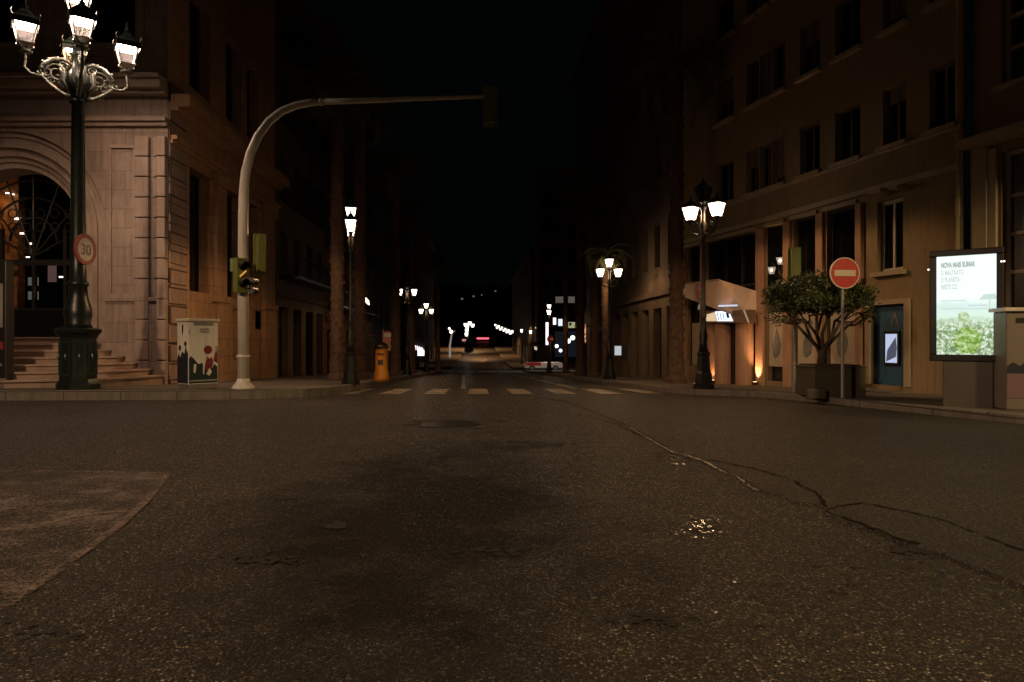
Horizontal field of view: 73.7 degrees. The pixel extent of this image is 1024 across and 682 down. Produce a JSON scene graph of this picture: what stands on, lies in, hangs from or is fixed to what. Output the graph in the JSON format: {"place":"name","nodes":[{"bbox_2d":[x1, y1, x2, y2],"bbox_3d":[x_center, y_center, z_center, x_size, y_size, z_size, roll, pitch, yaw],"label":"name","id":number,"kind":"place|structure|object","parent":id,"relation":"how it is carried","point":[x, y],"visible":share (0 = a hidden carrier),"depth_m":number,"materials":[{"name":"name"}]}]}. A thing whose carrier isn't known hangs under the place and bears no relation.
{"place":"outdoors","nodes":[
{"label":"outdoors","id":0,"kind":"place"},
{"bbox_2d":[0,370,433,389],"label":"pavement paving","id":1,"kind":"structure","parent":0,"point":[306,381],"depth_m":16.45,"materials":[{"name":"stone"}]},
{"bbox_2d":[0,260,16,387],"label":"advertising panel","id":2,"kind":"object","parent":1,"relation":"on","point":[6,320],"visible":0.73,"depth_m":14.10,"materials":[{"name":"metal"}]},
{"bbox_2d":[9,0,141,389],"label":"five branch lamp","id":3,"kind":"object","parent":1,"relation":"on","point":[77,334],"visible":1,"depth_m":13.46,"materials":[{"name":"black metal"}]},
{"bbox_2d":[73,234,96,264],"bbox_3d":[-8.423,-1.803,13.451,0.070,0.610,0.610,0,0,4],"label":"speed sign","id":4,"kind":"object","parent":3,"relation":"attached to","point":[84,248],"visible":1,"depth_m":13.41,"materials":[{"name":"metal"}]},
{"bbox_2d":[0,0,167,387],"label":"corner building","id":5,"kind":"structure","parent":1,"relation":"on","point":[126,154],"depth_m":16.50,"materials":[{"name":"stone"}]},
{"bbox_2d":[28,277,38,299],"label":"inner window","id":6,"kind":"structure","parent":5,"relation":"in","point":[29,278],"depth_m":18.48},
{"bbox_2d":[0,175,69,336],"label":"door","id":7,"kind":"structure","parent":5,"relation":"in","point":[34,321],"depth_m":17.40,"materials":[{"name":"metal"}]},
{"bbox_2d":[175,318,219,388],"bbox_3d":[-6.327,0.256,13.750,0.550,1.400,0.670,0,0,40],"label":"utility cabinet","id":8,"kind":"object","parent":1,"relation":"on","point":[197,353],"visible":1,"depth_m":13.56,"materials":[{"name":"metal"}]},
{"bbox_2d":[168,0,289,383],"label":"stone wing","id":9,"kind":"structure","parent":1,"relation":"on","point":[221,81],"depth_m":19.59,"materials":[{"name":"stone"}]},
{"bbox_2d":[189,173,198,291],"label":"window","id":10,"kind":"structure","parent":9,"relation":"in","point":[193,180],"depth_m":18.83,"materials":[{"name":"glass"}]},
{"bbox_2d":[189,0,198,92],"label":"window","id":11,"kind":"structure","parent":9,"relation":"in","point":[193,10],"depth_m":18.83,"materials":[{"name":"glass"}]},
{"bbox_2d":[226,43,231,122],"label":"window","id":12,"kind":"structure","parent":9,"relation":"in","point":[228,50],"depth_m":21.48,"materials":[{"name":"glass"}]},
{"bbox_2d":[227,195,231,297],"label":"window","id":13,"kind":"structure","parent":9,"relation":"in","point":[229,199],"depth_m":21.57,"materials":[{"name":"glass"}]},
{"bbox_2d":[247,68,249,138],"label":"window","id":14,"kind":"structure","parent":9,"relation":"in","point":[248,71],"depth_m":23.29,"materials":[{"name":"glass"}]},
{"bbox_2d":[255,311,260,328],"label":"window","id":15,"kind":"structure","parent":9,"relation":"in","point":[257,314],"depth_m":24.17,"materials":[{"name":"glass"}]},
{"bbox_2d":[275,0,333,376],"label":"street building","id":16,"kind":"structure","parent":1,"relation":"on","point":[302,163],"depth_m":28.02,"materials":[{"name":"brown stone"}]},
{"bbox_2d":[282,51,389,380],"bbox_3d":[-5.301,-3.685,20.458,3.039,9.780,2.684,0,0,17],"label":"palm tree","id":17,"kind":"object","parent":1,"relation":"on","point":[338,83],"visible":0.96,"depth_m":20.33,"materials":[{"name":"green plant"}]},
{"bbox_2d":[312,14,376,373],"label":"street building","id":18,"kind":"structure","parent":1,"relation":"on","point":[332,34],"depth_m":36.35,"materials":[{"name":"brown stone"}]},
{"bbox_2d":[316,76,405,378],"bbox_3d":[-5.034,-3.615,22.432,3.039,9.780,2.684,0,0,-23],"label":"palm tree","id":19,"kind":"object","parent":1,"relation":"on","point":[357,140],"visible":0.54,"depth_m":22.35,"materials":[{"name":"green plant"}]},
{"bbox_2d":[230,85,497,388],"bbox_3d":[-2.945,-2.092,13.642,5.315,6.090,0.809,0,0,0],"label":"signal mast","id":20,"kind":"object","parent":1,"relation":"on","point":[240,265],"visible":0.99,"depth_m":13.58,"materials":[{"name":"metal"}]},
{"bbox_2d":[374,342,388,381],"bbox_3d":[-3.747,0.589,19.600,0.440,1.130,0.440,0,0,0],"label":"post box","id":21,"kind":"object","parent":1,"relation":"on","point":[381,374],"visible":1,"depth_m":19.44,"materials":[{"name":"yellow metal"}]},
{"bbox_2d":[366,149,404,371],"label":"street building","id":22,"kind":"structure","parent":1,"relation":"on","point":[378,248],"depth_m":52.41,"materials":[{"name":"brown stone"}]},
{"bbox_2d":[383,329,390,350],"bbox_3d":[-5.465,0.516,30.032,0.462,2.075,0.085,0,0,0],"label":"banner sign","id":23,"kind":"object","parent":1,"relation":"on","point":[386,337],"visible":0.48,"depth_m":30.00,"materials":[{"name":"white paint"}]},
{"bbox_2d":[365,139,427,375],"bbox_3d":[-4.903,-3.387,28.946,2.684,9.780,3.039,0,0,16],"label":"palm tree","id":24,"kind":"object","parent":1,"relation":"on","point":[395,163],"visible":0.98,"depth_m":28.84,"materials":[{"name":"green plant"}]},
{"bbox_2d":[400,278,416,374],"bbox_3d":[-4.918,-0.717,32.000,0.977,4.650,0.434,0,0,-11],"label":"street lamp","id":25,"kind":"object","parent":1,"relation":"on","point":[406,369],"visible":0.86,"depth_m":31.94,"materials":[{"name":"black metal"}]},
{"bbox_2d":[387,190,438,373],"bbox_3d":[-5.376,-3.107,36.987,2.684,9.780,3.039,0,0,-25],"label":"palm tree","id":26,"kind":"object","parent":1,"relation":"on","point":[411,211],"visible":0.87,"depth_m":36.83,"materials":[{"name":"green plant"}]},
{"bbox_2d":[415,338,424,362],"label":"shop awning","id":27,"kind":"object","parent":1,"relation":"on","point":[420,349],"visible":0.64,"depth_m":60.01,"materials":[{"name":"fabric"}]},
{"bbox_2d":[418,300,433,372],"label":"street lamp","id":28,"kind":"object","parent":1,"relation":"on","point":[426,367],"visible":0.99,"depth_m":43.44,"materials":[{"name":"black metal"}]},
{"bbox_2d":[417,345,464,367],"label":"pavement paving","id":29,"kind":"structure","parent":0,"point":[446,361],"depth_m":123.15,"materials":[{"name":"stone"}]},
{"bbox_2d":[401,214,436,367],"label":"street building","id":30,"kind":"structure","parent":29,"relation":"on","point":[424,245],"depth_m":91.20,"materials":[{"name":"brown stone"}]},
{"bbox_2d":[434,282,511,337],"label":"hill","id":31,"kind":"structure","parent":0,"point":[484,315],"depth_m":314.87,"materials":[{"name":"black"}]},
{"bbox_2d":[454,289,470,301],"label":"hillside house","id":32,"kind":"structure","parent":31,"relation":"on","point":[461,295],"depth_m":358.42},
{"bbox_2d":[466,287,481,298],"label":"hillside house","id":33,"kind":"structure","parent":31,"relation":"on","point":[474,292],"depth_m":392.67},
{"bbox_2d":[494,345,527,367],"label":"pavement paving","id":34,"kind":"structure","parent":0,"point":[510,356],"depth_m":123.15,"materials":[{"name":"stone"}]},
{"bbox_2d":[510,249,534,361],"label":"street building","id":35,"kind":"structure","parent":34,"relation":"on","point":[522,282],"depth_m":111.45,"materials":[{"name":"brown stone"}]},
{"bbox_2d":[535,169,576,367],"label":"corner block","id":36,"kind":"structure","parent":34,"relation":"on","point":[555,229],"depth_m":84.00,"materials":[{"name":"stone"}]},
{"bbox_2d":[554,330,575,357],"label":"shop window","id":37,"kind":"structure","parent":36,"relation":"attached to","point":[558,337],"depth_m":83.58,"materials":[{"name":"glass"}]},
{"bbox_2d":[555,296,574,302],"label":"shop sign","id":38,"kind":"object","parent":36,"relation":"attached to","point":[559,299],"visible":0.64,"depth_m":83.58,"materials":[{"name":"metal"}]},
{"bbox_2d":[0,338,1023,681],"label":"road","id":39,"kind":"structure","parent":0,"point":[154,588],"depth_m":3.03,"materials":[{"name":"asphalt"}]},
{"bbox_2d":[3,621,81,639],"bbox_3d":[-1.578,0.963,2.262,0.361,0.002,0.130,0,0,8],"label":"worn hollow","id":40,"kind":"object","parent":39,"relation":"on","point":[73,635],"visible":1,"depth_m":2.26,"materials":[{"name":"black"}]},
{"bbox_2d":[0,472,169,603],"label":"faded road marking","id":41,"kind":"object","parent":39,"relation":"on","point":[69,512],"visible":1,"depth_m":3.91,"materials":[{"name":"grey paint"}]},
{"bbox_2d":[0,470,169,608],"bbox_3d":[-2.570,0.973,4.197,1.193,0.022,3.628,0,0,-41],"label":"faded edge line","id":42,"kind":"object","parent":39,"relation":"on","point":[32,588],"visible":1,"depth_m":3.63,"materials":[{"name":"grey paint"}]},
{"bbox_2d":[0,370,444,400],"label":"pavement kerb","id":43,"kind":"structure","parent":39,"relation":"on","point":[16,395],"depth_m":13.00,"materials":[{"name":"concrete"}]},
{"bbox_2d":[342,198,359,384],"bbox_3d":[-4.015,-1.242,17.000,0.434,4.650,0.977,0,0,-13],"label":"street lamp","id":44,"kind":"object","parent":43,"relation":"on","point":[350,375],"visible":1,"depth_m":16.92,"materials":[{"name":"black metal"}]},
{"bbox_2d":[418,251,455,371],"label":"palm tree","id":45,"kind":"object","parent":43,"relation":"on","point":[437,265],"visible":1,"depth_m":49.85,"materials":[{"name":"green plant"}]},
{"bbox_2d":[235,554,278,563],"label":"worn hollow","id":46,"kind":"object","parent":39,"relation":"on","point":[262,560],"visible":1,"depth_m":3.01,"materials":[{"name":"black"}]},
{"bbox_2d":[217,550,364,563],"bbox_3d":[-0.995,0.966,3.052,0.650,0.005,0.193,0,0,8],"label":"wet hollow","id":47,"kind":"object","parent":39,"relation":"on","point":[272,559],"visible":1,"depth_m":3.04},
{"bbox_2d":[321,521,347,528],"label":"worn hollow","id":48,"kind":"object","parent":39,"relation":"on","point":[339,524],"visible":1,"depth_m":3.60,"materials":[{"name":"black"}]},
{"bbox_2d":[422,420,479,426],"bbox_3d":[-0.749,1.020,8.414,0.720,0.010,0.720,0,0,0],"label":"manhole cover","id":49,"kind":"object","parent":39,"relation":"on","point":[453,423],"visible":0.98,"depth_m":8.42,"materials":[{"name":"black metal"}]},
{"bbox_2d":[407,420,507,428],"bbox_3d":[-0.682,1.019,8.342,1.349,0.013,1.024,0,0,0],"label":"worn hollow","id":50,"kind":"object","parent":39,"relation":"on","point":[419,422],"visible":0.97,"depth_m":8.44,"materials":[{"name":"black"}]},
{"bbox_2d":[464,322,473,350],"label":"five branch lamp","id":51,"kind":"object","parent":39,"relation":"on","point":[469,347],"visible":0.97,"depth_m":149.62,"materials":[{"name":"black metal"}]},
{"bbox_2d":[458,336,496,340],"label":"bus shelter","id":52,"kind":"object","parent":39,"relation":"on","point":[480,338],"visible":0.62,"depth_m":235.00,"materials":[{"name":"metal"}]},
{"bbox_2d":[450,546,529,555],"bbox_3d":[-0.108,0.970,3.155,0.381,0.002,0.152,0,0,0],"label":"worn hollow","id":53,"kind":"object","parent":39,"relation":"on","point":[510,550],"visible":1,"depth_m":3.16,"materials":[{"name":"black"}]},
{"bbox_2d":[340,389,664,393],"bbox_3d":[0.163,1.242,16.925,8.632,0.110,3.150,0,0,0],"label":"zebra crossing","id":54,"kind":"object","parent":39,"relation":"on","point":[515,391],"visible":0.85,"depth_m":16.66,"materials":[{"name":"white paint"}]},
{"bbox_2d":[508,440,576,447],"bbox_3d":[0.283,0.999,6.644,0.690,0.004,0.522,0,0,0],"label":"worn hollow","id":55,"kind":"object","parent":39,"relation":"on","point":[539,443],"visible":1,"depth_m":6.65,"materials":[{"name":"black"}]},
{"bbox_2d":[524,358,562,369],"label":"parked car","id":56,"kind":"object","parent":39,"relation":"on","point":[539,363],"visible":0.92,"depth_m":74.20,"materials":[{"name":"white paint"}]},
{"bbox_2d":[602,612,697,625],"bbox_3d":[0.480,0.964,2.372,0.335,0.002,0.111,0,0,7],"label":"worn hollow","id":57,"kind":"object","parent":39,"relation":"on","point":[668,621],"visible":1,"depth_m":2.37,"materials":[{"name":"black"}]},
{"bbox_2d":[668,514,746,539],"bbox_3d":[1.004,0.968,3.635,0.320,0.013,0.690,0,0,33],"label":"wet hollow","id":58,"kind":"object","parent":39,"relation":"on","point":[698,525],"visible":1,"depth_m":3.55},
{"bbox_2d":[691,556,800,626],"bbox_3d":[0.995,0.963,2.642,0.325,0.006,0.866,0,0,43],"label":"wet hollow","id":59,"kind":"object","parent":39,"relation":"on","point":[754,625],"visible":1,"depth_m":2.51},
{"bbox_2d":[512,395,1023,591],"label":"resurfaced lane","id":60,"kind":"structure","parent":39,"relation":"on","point":[965,473],"depth_m":5.65,"materials":[{"name":"asphalt"}]},
{"bbox_2d":[523,370,1023,423],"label":"pavement kerb","id":61,"kind":"structure","parent":39,"relation":"on","point":[1001,416],"depth_m":11.22,"materials":[{"name":"stone"}]},
{"bbox_2d":[829,257,859,397],"bbox_3d":[5.495,-0.216,11.315,0.516,2.329,0.082,0,0,-6],"label":"no entry sign","id":62,"kind":"object","parent":61,"relation":"on","point":[844,272],"visible":1,"depth_m":11.29,"materials":[{"name":"metal"}]},
{"bbox_2d":[579,414,1022,549],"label":"tar filled cracks","id":63,"kind":"object","parent":39,"relation":"on","point":[823,501],"visible":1,"depth_m":3.83,"materials":[{"name":"asphalt"}]},
{"bbox_2d":[889,547,935,557],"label":"worn hollow","id":64,"kind":"object","parent":39,"relation":"on","point":[905,550],"visible":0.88,"depth_m":3.15,"materials":[{"name":"black"}]},
{"bbox_2d":[305,0,973,286],"label":"sky","id":65,"kind":"structure","parent":0,"point":[480,181],"materials":[{"name":"black"}]},
{"bbox_2d":[526,370,1023,412],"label":"pavement paving","id":66,"kind":"structure","parent":0,"point":[926,399],"depth_m":14.18,"materials":[{"name":"concrete"}]},
{"bbox_2d":[546,301,552,372],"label":"street lamp","id":67,"kind":"object","parent":66,"relation":"on","point":[549,369],"visible":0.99,"depth_m":43.94,"materials":[{"name":"black metal"}]},
{"bbox_2d":[548,253,576,372],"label":"palm tree","id":68,"kind":"object","parent":66,"relation":"on","point":[567,265],"visible":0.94,"depth_m":46.86,"materials":[{"name":"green plant"}]},
{"bbox_2d":[551,158,609,375],"bbox_3d":[3.336,-3.437,32.932,2.818,10.269,3.191,0,0,33],"label":"palm tree","id":69,"kind":"object","parent":66,"relation":"on","point":[579,182],"visible":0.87,"depth_m":32.83,"materials":[{"name":"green plant"}]},
{"bbox_2d":[570,0,616,374],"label":"street building","id":70,"kind":"structure","parent":66,"relation":"on","point":[591,84],"depth_m":37.24,"materials":[{"name":"brown stone"}]},
{"bbox_2d":[569,187,621,376],"bbox_3d":[3.740,-2.546,30.472,2.281,8.313,2.583,0,0,-7],"label":"palm tree","id":71,"kind":"object","parent":66,"relation":"on","point":[594,204],"visible":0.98,"depth_m":30.35,"materials":[{"name":"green plant"}]},
{"bbox_2d":[579,243,632,378],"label":"palm tree","id":72,"kind":"object","parent":66,"relation":"on","point":[603,253],"visible":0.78,"depth_m":26.09,"materials":[{"name":"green plant"}]},
{"bbox_2d":[596,252,622,378],"bbox_3d":[3.561,-0.927,25.000,0.977,4.650,0.434,0,0,-3],"label":"street lamp","id":73,"kind":"object","parent":66,"relation":"on","point":[609,372],"visible":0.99,"depth_m":24.94,"materials":[{"name":"black metal"}]},
{"bbox_2d":[626,31,724,383],"bbox_3d":[4.668,-3.665,19.437,3.039,9.780,2.684,0,0,-11],"label":"palm tree","id":74,"kind":"object","parent":66,"relation":"on","point":[672,78],"visible":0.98,"depth_m":19.34,"materials":[{"name":"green plant"}]},
{"bbox_2d":[604,0,782,379],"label":"street building","id":75,"kind":"structure","parent":66,"relation":"on","point":[641,228],"depth_m":27.45,"materials":[{"name":"brown stone"}]},
{"bbox_2d":[681,177,726,388],"bbox_3d":[4.203,-1.276,15.000,0.434,4.650,0.977,0,0,-41],"label":"street lamp","id":76,"kind":"object","parent":66,"relation":"on","point":[703,373],"visible":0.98,"depth_m":14.94,"materials":[{"name":"black metal"}]},
{"bbox_2d":[788,247,800,391],"bbox_3d":[5.546,-0.422,13.399,0.243,2.841,0.342,0,0,0],"label":"traffic signal","id":77,"kind":"object","parent":66,"relation":"on","point":[794,260],"visible":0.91,"depth_m":13.27,"materials":[{"name":"metal"}]},
{"bbox_2d":[681,0,965,394],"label":"bank building","id":78,"kind":"structure","parent":66,"relation":"on","point":[824,134],"depth_m":15.40,"materials":[{"name":"stone"}]},
{"bbox_2d":[691,246,699,365],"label":"window","id":79,"kind":"structure","parent":78,"relation":"in","point":[695,251],"depth_m":21.03,"materials":[{"name":"glass"}]},
{"bbox_2d":[712,161,734,208],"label":"window","id":80,"kind":"structure","parent":78,"relation":"in","point":[726,170],"depth_m":19.35,"materials":[{"name":"black glass"}]},
{"bbox_2d":[712,76,734,128],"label":"window","id":81,"kind":"structure","parent":78,"relation":"in","point":[726,87],"depth_m":19.35,"materials":[{"name":"black glass"}]},
{"bbox_2d":[713,0,734,47],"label":"window","id":82,"kind":"structure","parent":78,"relation":"in","point":[726,6],"depth_m":19.35,"materials":[{"name":"black glass"}]},
{"bbox_2d":[709,232,754,368],"bbox_3d":[6.184,-1.070,19.020,0.060,3.640,2.493,0,0,-15],"label":"window","id":83,"kind":"structure","parent":78,"relation":"in","point":[731,260],"depth_m":18.97,"materials":[{"name":"glass"}]},
{"bbox_2d":[731,323,734,383],"bbox_3d":[6.110,0.250,18.697,0.030,2.000,0.364,0,0,-15],"label":"portal door","id":84,"kind":"structure","parent":78,"relation":"in","point":[732,324],"depth_m":18.77,"materials":[{"name":"wood"}]},
{"bbox_2d":[741,149,757,198],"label":"window","id":85,"kind":"structure","parent":78,"relation":"in","point":[753,155],"depth_m":18.12,"materials":[{"name":"black glass"}]},
{"bbox_2d":[741,59,757,112],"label":"window","id":86,"kind":"structure","parent":78,"relation":"in","point":[754,65],"depth_m":18.13,"materials":[{"name":"black glass"}]},
{"bbox_2d":[741,0,758,25],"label":"window","id":87,"kind":"structure","parent":78,"relation":"in","point":[753,3],"depth_m":18.08,"materials":[{"name":"brown glass"}]},
{"bbox_2d":[754,0,769,14],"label":"window","id":88,"kind":"structure","parent":78,"relation":"in","point":[762,8],"depth_m":17.45,"materials":[{"name":"brown glass"}]},
{"bbox_2d":[754,144,770,193],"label":"window","id":89,"kind":"structure","parent":78,"relation":"in","point":[766,149],"depth_m":17.59,"materials":[{"name":"black glass"}]},
{"bbox_2d":[754,51,770,105],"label":"window","id":90,"kind":"structure","parent":78,"relation":"in","point":[767,57],"depth_m":17.55,"materials":[{"name":"black glass"}]},
{"bbox_2d":[766,41,786,98],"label":"window","id":91,"kind":"structure","parent":78,"relation":"in","point":[780,49],"depth_m":17.05,"materials":[{"name":"black glass"}]},
{"bbox_2d":[767,137,786,189],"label":"window","id":92,"kind":"structure","parent":78,"relation":"in","point":[780,144],"depth_m":17.02,"materials":[{"name":"black glass"}]},
{"bbox_2d":[772,305,782,381],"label":"window","id":93,"kind":"structure","parent":78,"relation":"in","point":[777,372],"depth_m":17.26,"materials":[{"name":"glass"}]},
{"bbox_2d":[798,217,814,311],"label":"window","id":94,"kind":"structure","parent":78,"relation":"in","point":[806,227],"depth_m":16.15,"materials":[{"name":"glass"}]},
{"bbox_2d":[793,122,821,180],"bbox_3d":[6.926,-4.415,15.847,0.280,1.230,0.835,0,0,-15],"label":"window","id":95,"kind":"structure","parent":78,"relation":"in","point":[811,133],"depth_m":15.96,"materials":[{"name":"black glass"}]},
{"bbox_2d":[793,19,821,83],"bbox_3d":[6.926,-6.755,15.847,0.280,1.290,0.835,0,0,-15],"label":"window","id":96,"kind":"structure","parent":78,"relation":"in","point":[812,67],"depth_m":15.92,"materials":[{"name":"black glass"}]},
{"bbox_2d":[831,206,854,312],"bbox_3d":[7.316,-0.970,14.902,0.060,3.840,0.900,0,0,-15],"label":"window","id":97,"kind":"structure","parent":78,"relation":"in","point":[842,221],"depth_m":15.03,"materials":[{"name":"glass"}]},
{"bbox_2d":[828,104,862,168],"bbox_3d":[7.236,-4.415,14.699,0.280,1.230,0.890,0,0,-15],"label":"window","id":98,"kind":"structure","parent":78,"relation":"in","point":[849,119],"depth_m":14.80,"materials":[{"name":"black glass"}]},
{"bbox_2d":[828,0,862,64],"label":"window","id":99,"kind":"structure","parent":78,"relation":"in","point":[849,11],"depth_m":14.80,"materials":[{"name":"black glass"}]},
{"bbox_2d":[870,198,905,277],"bbox_3d":[7.536,-2.057,13.587,0.280,1.517,0.800,0,0,-15],"label":"window","id":100,"kind":"structure","parent":78,"relation":"in","point":[892,211],"depth_m":13.63,"materials":[{"name":"black glass"}]},
{"bbox_2d":[875,83,909,152],"bbox_3d":[7.566,-4.415,13.479,0.280,1.230,0.727,0,0,-15],"label":"window","id":101,"kind":"structure","parent":78,"relation":"in","point":[896,97],"depth_m":13.57,"materials":[{"name":"black glass"}]},
{"bbox_2d":[875,0,909,38],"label":"window","id":102,"kind":"structure","parent":78,"relation":"in","point":[896,9],"depth_m":13.54,"materials":[{"name":"brown glass"}]},
{"bbox_2d":[920,0,950,13],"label":"window","id":103,"kind":"structure","parent":78,"relation":"in","point":[935,4],"depth_m":12.51,"materials":[{"name":"brown glass"}]},
{"bbox_2d":[920,62,963,137],"bbox_3d":[7.846,-4.415,12.440,0.280,1.230,0.697,0,0,-15],"label":"window","id":104,"kind":"structure","parent":78,"relation":"in","point":[944,77],"depth_m":12.48,"materials":[{"name":"black glass"}]},
{"bbox_2d":[794,363,866,398],"bbox_3d":[5.553,0.699,12.062,1.040,0.576,0.980,0,0,2],"label":"planter","id":105,"kind":"object","parent":66,"relation":"on","point":[817,381],"visible":0.84,"depth_m":11.67,"materials":[{"name":"concrete"}]},
{"bbox_2d":[759,269,881,363],"bbox_3d":[5.435,-0.421,12.086,2.256,1.770,1.928,0,0,0],"label":"tree","id":106,"kind":"object","parent":105,"relation":"in","point":[814,294],"visible":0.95,"depth_m":11.84,"materials":[{"name":"green plant"}]},
{"bbox_2d":[928,247,1004,407],"bbox_3d":[6.306,-0.154,9.494,0.894,2.233,0.222,0,0,36],"label":"poster panel","id":107,"kind":"object","parent":66,"relation":"on","point":[966,289],"visible":0.99,"depth_m":9.45,"materials":[{"name":"black paint"}]},
{"bbox_2d":[955,0,1023,307],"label":"neighbour building","id":108,"kind":"structure","parent":66,"relation":"on","point":[994,144],"depth_m":11.53,"materials":[{"name":"beige stone"}]},
{"bbox_2d":[991,0,1023,93],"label":"window","id":109,"kind":"structure","parent":108,"relation":"in","point":[1014,8],"depth_m":11.41,"materials":[{"name":"black glass"}]},
{"bbox_2d":[1006,148,1023,306],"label":"window","id":110,"kind":"structure","parent":108,"relation":"in","point":[1015,158],"depth_m":11.41,"materials":[{"name":"black glass"}]},
{"bbox_2d":[988,307,1023,409],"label":"utility cabinet","id":111,"kind":"object","parent":66,"relation":"on","point":[1008,353],"visible":0.66,"depth_m":8.96,"materials":[{"name":"metal"}]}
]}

